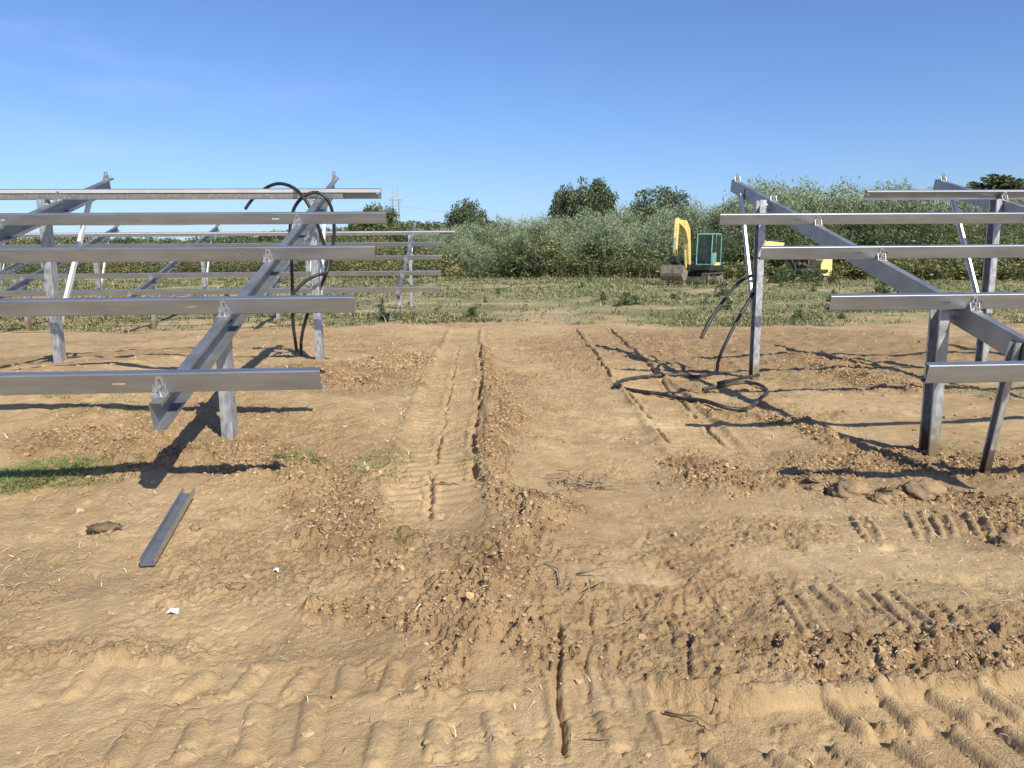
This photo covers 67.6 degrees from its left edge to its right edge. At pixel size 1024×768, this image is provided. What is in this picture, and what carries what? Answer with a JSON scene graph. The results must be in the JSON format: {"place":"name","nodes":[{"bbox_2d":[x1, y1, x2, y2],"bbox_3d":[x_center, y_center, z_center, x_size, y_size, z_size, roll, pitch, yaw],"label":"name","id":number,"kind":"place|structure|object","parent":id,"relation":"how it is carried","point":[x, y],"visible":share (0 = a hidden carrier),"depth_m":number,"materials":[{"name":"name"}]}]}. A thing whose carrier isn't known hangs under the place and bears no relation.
{"place":"outdoors","nodes":[
{"label":"outdoors","id":0,"kind":"place"},
{"bbox_2d":[0,276,1023,767],"bbox_3d":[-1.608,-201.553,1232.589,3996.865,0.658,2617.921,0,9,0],"label":"ground","id":1,"kind":"structure","parent":0,"point":[108,696],"depth_m":3.93,"materials":[{"name":"soil"}]},
{"bbox_2d":[0,240,57,289],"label":"solar rack","id":2,"kind":"object","parent":1,"relation":"on","point":[8,269],"visible":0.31,"depth_m":34.70,"materials":[{"name":"metal"}]},
{"bbox_2d":[0,463,59,496],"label":"grass tuft","id":3,"kind":"object","parent":1,"relation":"on","point":[13,475],"visible":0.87,"depth_m":5.02,"materials":[{"name":"plant"}]},
{"bbox_2d":[0,263,95,285],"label":"solar rack","id":4,"kind":"object","parent":1,"relation":"on","point":[64,271],"visible":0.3,"depth_m":47.98,"materials":[{"name":"metal"}]},
{"bbox_2d":[0,451,99,489],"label":"grass tuft","id":5,"kind":"object","parent":1,"relation":"on","point":[38,468],"visible":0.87,"depth_m":5.15,"materials":[{"name":"plant"}]},
{"bbox_2d":[41,448,146,490],"bbox_3d":[-2.797,0.571,5.108,0.730,0.198,0.585,0,9,0],"label":"grass tuft","id":6,"kind":"object","parent":1,"relation":"on","point":[62,470],"visible":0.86,"depth_m":5.08,"materials":[{"name":"plant"}]},
{"bbox_2d":[85,521,122,533],"bbox_3d":[-2.260,0.798,4.243,0.194,0.066,0.076,-1,9,-5],"label":"soil clod","id":7,"kind":"object","parent":1,"relation":"on","point":[97,528],"visible":0.96,"depth_m":4.23,"materials":[{"name":"soil"}]},
{"bbox_2d":[66,393,143,411],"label":"grass tuft","id":8,"kind":"object","parent":1,"relation":"on","point":[105,403],"visible":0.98,"depth_m":6.54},
{"bbox_2d":[139,487,194,565],"bbox_3d":[-1.901,0.771,4.253,0.068,0.151,0.871,-2,9,-9],"label":"channel offcut","id":9,"kind":"object","parent":1,"relation":"on","point":[154,549],"visible":1,"depth_m":4.18,"materials":[{"name":"metal"}]},
{"bbox_2d":[0,171,386,439],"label":"solar rack","id":10,"kind":"object","parent":1,"relation":"on","point":[189,377],"visible":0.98,"depth_m":6.72,"materials":[{"name":"metal"}]},
{"bbox_2d":[244,182,329,295],"bbox_3d":[-2.890,-1.720,9.412,1.257,1.526,0.471,4,10,25],"label":"hose","id":11,"kind":"object","parent":10,"relation":"on","point":[303,282],"visible":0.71,"depth_m":9.27,"materials":[{"name":"black plastic"}]},
{"bbox_2d":[288,191,335,356],"bbox_3d":[-2.525,-1.208,9.555,0.715,2.324,0.309,4,10,27],"label":"hose","id":12,"kind":"object","parent":10,"relation":"hanging from","point":[300,199],"visible":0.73,"depth_m":9.54,"materials":[{"name":"black plastic"}]},
{"bbox_2d":[0,221,454,330],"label":"solar rack","id":13,"kind":"object","parent":1,"relation":"on","point":[147,287],"visible":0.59,"depth_m":19.10,"materials":[{"name":"metal"}]},
{"bbox_2d":[225,582,246,590],"bbox_3d":[-1.283,0.942,3.557,0.093,0.036,0.055,-1,9,-5],"label":"stone","id":14,"kind":"object","parent":1,"relation":"on","point":[233,586],"visible":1,"depth_m":3.54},
{"bbox_2d":[266,448,330,463],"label":"grass tuft","id":15,"kind":"object","parent":1,"relation":"on","point":[311,453],"visible":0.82,"depth_m":5.40,"materials":[{"name":"plant"}]},
{"bbox_2d":[318,522,333,533],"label":"stone","id":16,"kind":"object","parent":1,"relation":"on","point":[326,528],"visible":0.98,"depth_m":4.22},
{"bbox_2d":[341,224,367,241],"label":"tree","id":17,"kind":"object","parent":1,"relation":"on","point":[351,227],"visible":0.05,"depth_m":81.64,"materials":[{"name":"green plant"}]},
{"bbox_2d":[344,460,412,480],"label":"grass tuft","id":18,"kind":"object","parent":1,"relation":"on","point":[378,470],"visible":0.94,"depth_m":5.24,"materials":[{"name":"plant"}]},
{"bbox_2d":[352,200,412,249],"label":"tree","id":19,"kind":"object","parent":1,"relation":"on","point":[390,216],"visible":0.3,"depth_m":79.78,"materials":[{"name":"green plant"}]},
{"bbox_2d":[354,443,418,466],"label":"grass tuft","id":20,"kind":"object","parent":1,"relation":"on","point":[385,454],"visible":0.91,"depth_m":5.60,"materials":[{"name":"plant"}]},
{"bbox_2d":[413,228,438,252],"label":"willow","id":21,"kind":"object","parent":1,"relation":"on","point":[421,238],"visible":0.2,"depth_m":70.43,"materials":[{"name":"plant"}]},
{"bbox_2d":[437,236,471,264],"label":"willow","id":22,"kind":"object","parent":1,"relation":"on","point":[452,248],"visible":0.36,"depth_m":64.37,"materials":[{"name":"plant"}]},
{"bbox_2d":[432,223,477,251],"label":"willow","id":23,"kind":"object","parent":1,"relation":"on","point":[457,235],"visible":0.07,"depth_m":69.61,"materials":[{"name":"plant"}]},
{"bbox_2d":[447,219,481,246],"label":"willow","id":24,"kind":"object","parent":1,"relation":"on","point":[468,226],"visible":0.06,"depth_m":74.41,"materials":[{"name":"plant"}]},
{"bbox_2d":[440,196,490,234],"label":"tree","id":25,"kind":"object","parent":1,"relation":"on","point":[465,212],"visible":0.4,"depth_m":85.18,"materials":[{"name":"green plant"}]},
{"bbox_2d":[453,240,481,265],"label":"willow","id":26,"kind":"object","parent":1,"relation":"on","point":[462,255],"visible":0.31,"depth_m":63.43,"materials":[{"name":"plant"}]},
{"bbox_2d":[462,220,492,246],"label":"willow","id":27,"kind":"object","parent":1,"relation":"on","point":[479,229],"visible":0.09,"depth_m":74.59,"materials":[{"name":"plant"}]},
{"bbox_2d":[464,244,497,269],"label":"willow","id":28,"kind":"object","parent":1,"relation":"on","point":[480,257],"visible":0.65,"depth_m":61.92,"materials":[{"name":"plant"}]},
{"bbox_2d":[475,222,499,246],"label":"willow","id":29,"kind":"object","parent":1,"relation":"on","point":[492,231],"visible":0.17,"depth_m":74.01,"materials":[{"name":"plant"}]},
{"bbox_2d":[490,213,511,235],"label":"willow","id":30,"kind":"object","parent":1,"relation":"on","point":[500,222],"visible":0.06,"depth_m":75.97,"materials":[{"name":"plant"}]},
{"bbox_2d":[493,216,522,242],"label":"willow","id":31,"kind":"object","parent":1,"relation":"on","point":[511,226],"visible":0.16,"depth_m":70.16,"materials":[{"name":"plant"}]},
{"bbox_2d":[0,273,1023,333],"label":"field grass","id":32,"kind":"structure","parent":1,"relation":"on","point":[412,316],"depth_m":30.28,"materials":[{"name":"plant"}]},
{"bbox_2d":[0,322,1023,767],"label":"soil crumbs","id":33,"kind":"object","parent":1,"relation":"on","point":[1008,662],"visible":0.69,"depth_m":5.02,"materials":[{"name":"soil"}]},
{"bbox_2d":[1,223,1023,280],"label":"tall weeds","id":34,"kind":"object","parent":1,"relation":"on","point":[647,267],"visible":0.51,"depth_m":59.60,"materials":[{"name":"green plant"}]},
{"bbox_2d":[494,230,531,256],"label":"willow","id":35,"kind":"object","parent":1,"relation":"on","point":[506,240],"visible":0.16,"depth_m":64.27,"materials":[{"name":"plant"}]},
{"bbox_2d":[506,215,538,240],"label":"willow","id":36,"kind":"object","parent":1,"relation":"on","point":[522,224],"visible":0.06,"depth_m":71.59,"materials":[{"name":"plant"}]},
{"bbox_2d":[496,245,551,277],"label":"bush","id":37,"kind":"object","parent":1,"relation":"on","point":[527,266],"visible":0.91,"depth_m":59.31,"materials":[{"name":"green plant"}]},
{"bbox_2d":[504,231,543,259],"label":"shrub","id":38,"kind":"object","parent":1,"relation":"on","point":[520,242],"visible":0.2,"depth_m":63.08,"materials":[{"name":"green plant"}]},
{"bbox_2d":[525,211,570,242],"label":"willow","id":39,"kind":"object","parent":1,"relation":"on","point":[540,224],"visible":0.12,"depth_m":70.51,"materials":[{"name":"plant"}]},
{"bbox_2d":[523,236,574,277],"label":"bush","id":40,"kind":"object","parent":1,"relation":"on","point":[547,249],"visible":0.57,"depth_m":60.54,"materials":[{"name":"green plant"}]},
{"bbox_2d":[533,225,581,259],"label":"willow","id":41,"kind":"object","parent":1,"relation":"on","point":[564,244],"visible":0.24,"depth_m":63.09,"materials":[{"name":"plant"}]},
{"bbox_2d":[547,182,575,225],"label":"tree","id":42,"kind":"object","parent":1,"relation":"on","point":[559,202],"visible":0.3,"depth_m":83.16,"materials":[{"name":"green plant"}]},
{"bbox_2d":[557,214,583,237],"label":"willow","id":43,"kind":"object","parent":1,"relation":"on","point":[573,225],"visible":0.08,"depth_m":73.31,"materials":[{"name":"plant"}]},
{"bbox_2d":[543,563,624,600],"bbox_3d":[0.283,0.894,3.650,0.388,0.068,0.403,7,12,40],"label":"twig pile","id":44,"kind":"object","parent":1,"relation":"on","point":[591,584],"visible":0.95,"depth_m":3.63,"materials":[{"name":"wood"}]},
{"bbox_2d":[542,469,630,494],"bbox_3d":[0.396,0.671,5.227,0.722,0.067,0.563,-4,10,-21],"label":"twig pile","id":45,"kind":"object","parent":1,"relation":"on","point":[581,485],"visible":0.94,"depth_m":5.25,"materials":[{"name":"wood"}]},
{"bbox_2d":[573,205,600,230],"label":"willow","id":46,"kind":"object","parent":1,"relation":"on","point":[581,215],"visible":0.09,"depth_m":75.21,"materials":[{"name":"plant"}]},
{"bbox_2d":[572,226,606,256],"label":"willow","id":47,"kind":"object","parent":1,"relation":"on","point":[588,237],"visible":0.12,"depth_m":63.94,"materials":[{"name":"plant"}]},
{"bbox_2d":[564,175,619,226],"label":"tree","id":48,"kind":"object","parent":1,"relation":"on","point":[597,195],"visible":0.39,"depth_m":80.72,"materials":[{"name":"green plant"}]},
{"bbox_2d":[570,234,628,266],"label":"bush","id":49,"kind":"object","parent":1,"relation":"on","point":[599,252],"visible":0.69,"depth_m":60.25,"materials":[{"name":"green plant"}]},
{"bbox_2d":[574,210,624,240],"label":"willow","id":50,"kind":"object","parent":1,"relation":"on","point":[605,223],"visible":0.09,"depth_m":68.49,"materials":[{"name":"plant"}]},
{"bbox_2d":[596,218,640,259],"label":"willow","id":51,"kind":"object","parent":1,"relation":"on","point":[612,237],"visible":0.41,"depth_m":62.79,"materials":[{"name":"plant"}]},
{"bbox_2d":[617,291,635,305],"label":"field weed","id":52,"kind":"object","parent":1,"relation":"on","point":[625,301],"visible":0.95,"depth_m":26.04,"materials":[{"name":"green plant"}]},
{"bbox_2d":[601,203,653,236],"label":"willow","id":53,"kind":"object","parent":1,"relation":"on","point":[627,218],"visible":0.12,"depth_m":70.45,"materials":[{"name":"plant"}]},
{"bbox_2d":[620,221,648,249],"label":"willow","id":54,"kind":"object","parent":1,"relation":"on","point":[633,230],"visible":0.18,"depth_m":64.19,"materials":[{"name":"plant"}]},
{"bbox_2d":[619,242,657,261],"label":"bush","id":55,"kind":"object","parent":1,"relation":"on","point":[639,248],"visible":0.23,"depth_m":61.01,"materials":[{"name":"green plant"}]},
{"bbox_2d":[583,701,722,743],"bbox_3d":[0.594,1.159,2.644,0.704,0.049,0.272,-8,12,-37],"label":"twig pile","id":56,"kind":"object","parent":1,"relation":"on","point":[687,715],"visible":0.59,"depth_m":2.64,"materials":[{"name":"wood"}]},
{"bbox_2d":[639,198,673,227],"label":"willow","id":57,"kind":"object","parent":1,"relation":"on","point":[654,215],"visible":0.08,"depth_m":71.63,"materials":[{"name":"plant"}]},
{"bbox_2d":[626,185,694,222],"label":"tree","id":58,"kind":"object","parent":1,"relation":"on","point":[664,193],"visible":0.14,"depth_m":73.29,"materials":[{"name":"green plant"}]},
{"bbox_2d":[634,216,695,259],"bbox_3d":[12.331,-11.242,62.919,5.644,5.283,5.021,0,9,5],"label":"willow","id":59,"kind":"object","parent":1,"relation":"on","point":[657,242],"visible":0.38,"depth_m":62.19,"materials":[{"name":"plant"}]},
{"bbox_2d":[645,201,698,232],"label":"willow","id":60,"kind":"object","parent":1,"relation":"on","point":[667,213],"visible":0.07,"depth_m":69.05,"materials":[{"name":"plant"}]},
{"bbox_2d":[648,213,698,245],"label":"shrub","id":61,"kind":"object","parent":1,"relation":"on","point":[680,230],"visible":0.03,"depth_m":64.74,"materials":[{"name":"green plant"}]},
{"bbox_2d":[613,274,768,410],"bbox_3d":[2.169,-0.606,9.145,1.768,1.352,2.741,2,10,17],"label":"hose","id":62,"kind":"object","parent":1,"relation":"on","point":[719,405],"visible":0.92,"depth_m":9.39,"materials":[{"name":"black plastic"}]},
{"bbox_2d":[660,215,724,283],"bbox_3d":[10.624,-7.754,44.562,2.080,3.975,4.949,6,11,33],"label":"excavator","id":63,"kind":"object","parent":1,"relation":"on","point":[703,261],"visible":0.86,"depth_m":44.33,"materials":[{"name":"metal"}]},
{"bbox_2d":[680,196,710,224],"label":"willow","id":64,"kind":"object","parent":1,"relation":"on","point":[693,209],"visible":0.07,"depth_m":72.25,"materials":[{"name":"plant"}]},
{"bbox_2d":[691,204,718,228],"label":"willow","id":65,"kind":"object","parent":1,"relation":"on","point":[697,216],"visible":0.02,"depth_m":71.00,"materials":[{"name":"plant"}]},
{"bbox_2d":[691,205,724,244],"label":"willow","id":66,"kind":"object","parent":1,"relation":"on","point":[706,219],"visible":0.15,"depth_m":62.19,"materials":[{"name":"plant"}]},
{"bbox_2d":[691,200,735,248],"bbox_3d":[17.672,-11.927,62.764,6.077,6.706,5.967,4,11,27],"label":"willow","id":67,"kind":"object","parent":1,"relation":"on","point":[716,215],"visible":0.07,"depth_m":62.13,"materials":[{"name":"plant"}]},
{"bbox_2d":[691,225,742,271],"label":"shrub","id":68,"kind":"object","parent":1,"relation":"on","point":[730,244],"visible":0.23,"depth_m":54.02,"materials":[{"name":"green plant"}]},
{"bbox_2d":[713,281,731,297],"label":"field weed","id":69,"kind":"object","parent":1,"relation":"on","point":[722,292],"visible":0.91,"depth_m":29.75,"materials":[{"name":"green plant"}]},
{"bbox_2d":[717,373,759,384],"bbox_3d":[2.836,-0.065,9.551,0.054,0.062,1.021,9,13,44],"label":"hose","id":70,"kind":"object","parent":1,"relation":"on","point":[738,378],"visible":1,"depth_m":9.51,"materials":[{"name":"black plastic"}]},
{"bbox_2d":[717,199,777,254],"bbox_3d":[17.485,-10.707,56.577,5.556,6.285,5.389,4,10,26],"label":"willow","id":71,"kind":"object","parent":1,"relation":"on","point":[747,207],"visible":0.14,"depth_m":55.98,"materials":[{"name":"plant"}]},
{"bbox_2d":[732,238,778,269],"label":"bush","id":72,"kind":"object","parent":1,"relation":"on","point":[751,258],"visible":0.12,"depth_m":53.38,"materials":[{"name":"green plant"}]},
{"bbox_2d":[722,175,793,227],"bbox_3d":[19.103,-11.958,59.067,6.224,8.096,6.037,0,9,0],"label":"willow","id":73,"kind":"object","parent":1,"relation":"on","point":[770,191],"visible":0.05,"depth_m":58.32,"materials":[{"name":"plant"}]},
{"bbox_2d":[737,225,806,267],"bbox_3d":[18.609,-9.938,54.295,5.258,5.412,5.595,3,10,21],"label":"shrub","id":74,"kind":"object","parent":1,"relation":"on","point":[774,228],"visible":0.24,"depth_m":53.36,"materials":[{"name":"green plant"}]},
{"bbox_2d":[761,181,806,212],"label":"willow","id":75,"kind":"object","parent":1,"relation":"on","point":[793,192],"visible":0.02,"depth_m":60.41,"materials":[{"name":"plant"}]},
{"bbox_2d":[776,266,791,282],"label":"field weed","id":76,"kind":"object","parent":1,"relation":"on","point":[784,275],"visible":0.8,"depth_m":45.28,"materials":[{"name":"green plant"}]},
{"bbox_2d":[757,174,813,212],"bbox_3d":[20.825,-12.537,61.157,7.756,8.559,7.616,-2,10,-11],"label":"willow","id":77,"kind":"object","parent":1,"relation":"on","point":[782,196],"visible":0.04,"depth_m":59.87,"materials":[{"name":"plant"}]},
{"bbox_2d":[752,239,831,282],"bbox_3d":[16.890,-7.440,46.823,5.032,2.823,1.616,-2,9,-10],"label":"excavator","id":78,"kind":"object","parent":1,"relation":"on","point":[824,265],"visible":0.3,"depth_m":46.51,"materials":[{"name":"metal"}]},
{"bbox_2d":[783,188,816,212],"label":"willow","id":79,"kind":"object","parent":1,"relation":"on","point":[797,205],"visible":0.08,"depth_m":58.88,"materials":[{"name":"plant"}]},
{"bbox_2d":[794,268,813,282],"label":"field weed","id":80,"kind":"object","parent":1,"relation":"on","point":[806,279],"visible":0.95,"depth_m":44.95,"materials":[{"name":"green plant"}]},
{"bbox_2d":[786,176,827,207],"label":"willow","id":81,"kind":"object","parent":1,"relation":"on","point":[800,192],"visible":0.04,"depth_m":64.17,"materials":[{"name":"plant"}]},
{"bbox_2d":[773,208,843,266],"bbox_3d":[20.513,-9.741,53.749,4.998,5.144,5.318,-3,10,-15],"label":"shrub","id":82,"kind":"object","parent":1,"relation":"on","point":[805,240],"visible":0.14,"depth_m":52.73,"materials":[{"name":"green plant"}]},
{"bbox_2d":[805,483,826,492],"bbox_3d":[2.078,0.718,5.224,0.156,0.080,0.109,-1,9,-4],"label":"stone","id":83,"kind":"object","parent":1,"relation":"on","point":[817,487],"visible":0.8,"depth_m":5.20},
{"bbox_2d":[790,180,854,219],"bbox_3d":[24.181,-12.132,60.271,7.191,7.936,7.062,4,10,23],"label":"willow","id":84,"kind":"object","parent":1,"relation":"on","point":[816,202],"visible":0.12,"depth_m":59.39,"materials":[{"name":"plant"}]},
{"bbox_2d":[826,175,862,211],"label":"willow","id":85,"kind":"object","parent":1,"relation":"on","point":[851,188],"visible":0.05,"depth_m":62.95,"materials":[{"name":"plant"}]},
{"bbox_2d":[822,176,873,212],"bbox_3d":[26.759,-12.347,60.722,7.428,8.198,7.294,-5,11,-27],"label":"willow","id":86,"kind":"object","parent":1,"relation":"on","point":[853,199],"visible":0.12,"depth_m":59.67,"materials":[{"name":"plant"}]},
{"bbox_2d":[826,479,871,497],"bbox_3d":[2.260,0.714,5.122,0.323,0.164,0.208,-2,9,-10],"label":"stone","id":87,"kind":"object","parent":1,"relation":"on","point":[845,488],"visible":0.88,"depth_m":5.05,"materials":[{"name":"stone"}]},
{"bbox_2d":[821,202,885,264],"bbox_3d":[23.062,-10.163,54.739,6.015,5.663,5.742,-3,10,-15],"label":"shrub","id":88,"kind":"object","parent":1,"relation":"on","point":[830,226],"visible":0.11,"depth_m":53.58,"materials":[{"name":"green plant"}]},
{"bbox_2d":[834,204,904,244],"bbox_3d":[24.969,-9.933,53.998,5.243,5.396,5.578,3,10,21],"label":"shrub","id":89,"kind":"object","parent":1,"relation":"on","point":[870,234],"visible":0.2,"depth_m":52.75,"materials":[{"name":"green plant"}]},
{"bbox_2d":[718,173,1023,475],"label":"solar rack","id":90,"kind":"object","parent":1,"relation":"on","point":[970,313],"visible":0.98,"depth_m":7.19,"materials":[{"name":"metal"}]},
{"bbox_2d":[867,492,892,503],"bbox_3d":[2.412,0.756,5.019,0.154,0.084,0.128,-6,11,-28],"label":"stone","id":91,"kind":"object","parent":1,"relation":"on","point":[880,498],"visible":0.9,"depth_m":4.98,"materials":[{"name":"stone"}]},
{"bbox_2d":[871,280,891,293],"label":"field weed","id":92,"kind":"object","parent":1,"relation":"on","point":[878,289],"visible":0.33,"depth_m":27.79,"materials":[{"name":"green plant"}]},
{"bbox_2d":[861,180,910,227],"bbox_3d":[28.686,-11.904,59.315,5.258,7.726,4.973,7,12,38],"label":"willow","id":93,"kind":"object","parent":1,"relation":"on","point":[886,202],"visible":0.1,"depth_m":58.69,"materials":[{"name":"plant"}]},
{"bbox_2d":[845,201,936,252],"bbox_3d":[25.997,-10.008,53.782,5.966,5.617,5.695,-2,10,-11],"label":"shrub","id":94,"kind":"object","parent":1,"relation":"on","point":[900,232],"visible":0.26,"depth_m":52.28,"materials":[{"name":"green plant"}]},
{"bbox_2d":[884,488,907,497],"bbox_3d":[2.550,0.731,5.083,0.179,0.065,0.110,-2,10,-11],"label":"stone","id":95,"kind":"object","parent":1,"relation":"on","point":[896,492],"visible":0.82,"depth_m":5.05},
{"bbox_2d":[859,204,942,244],"bbox_3d":[27.039,-9.989,54.078,5.789,5.450,5.526,1,9,9],"label":"shrub","id":96,"kind":"object","parent":1,"relation":"on","point":[924,231],"visible":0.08,"depth_m":52.49,"materials":[{"name":"green plant"}]},
{"bbox_2d":[896,184,939,211],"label":"willow","id":97,"kind":"object","parent":1,"relation":"on","point":[918,203],"visible":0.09,"depth_m":61.30,"materials":[{"name":"plant"}]},
{"bbox_2d":[897,478,950,500],"bbox_3d":[2.734,0.716,5.129,0.361,0.161,0.220,-4,10,-21],"label":"stone","id":98,"kind":"object","parent":1,"relation":"on","point":[925,489],"visible":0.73,"depth_m":5.06,"materials":[{"name":"stone"}]},
{"bbox_2d":[897,206,967,244],"bbox_3d":[28.932,-9.849,53.531,5.161,5.312,5.492,2,10,14],"label":"shrub","id":99,"kind":"object","parent":1,"relation":"on","point":[941,230],"visible":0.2,"depth_m":52.29,"materials":[{"name":"green plant"}]},
{"bbox_2d":[930,200,972,228],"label":"willow","id":100,"kind":"object","parent":1,"relation":"on","point":[950,207],"visible":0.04,"depth_m":59.32,"materials":[{"name":"plant"}]},
{"bbox_2d":[966,181,984,189],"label":"tree","id":101,"kind":"object","parent":1,"relation":"on","point":[979,185],"visible":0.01,"depth_m":89.13,"materials":[{"name":"green plant"}]},
{"bbox_2d":[955,384,1023,400],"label":"grass tuft","id":102,"kind":"object","parent":1,"relation":"on","point":[995,392],"visible":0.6,"depth_m":8.74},
{"bbox_2d":[957,173,1022,208],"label":"tree","id":103,"kind":"object","parent":1,"relation":"on","point":[1001,182],"visible":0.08,"depth_m":86.49,"materials":[{"name":"green plant"}]},
{"bbox_2d":[977,223,1023,242],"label":"shrub","id":104,"kind":"object","parent":1,"relation":"on","point":[1008,229],"visible":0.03,"depth_m":52.98,"materials":[{"name":"green plant"}]},
{"bbox_2d":[992,532,1021,546],"bbox_3d":[2.764,0.878,4.264,0.201,0.094,0.119,-7,12,-36],"label":"stone","id":105,"kind":"object","parent":1,"relation":"on","point":[1001,539],"visible":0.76,"depth_m":4.23,"materials":[{"name":"stone"}]},
{"bbox_2d":[0,0,1023,240],"label":"sky","id":106,"kind":"structure","parent":0,"point":[500,104],"materials":[{"name":"blue"}]},
{"bbox_2d":[1,326,1023,767],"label":"dry straw","id":107,"kind":"object","parent":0,"point":[513,550],"visible":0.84,"depth_m":4.14,"materials":[{"name":"plant"}]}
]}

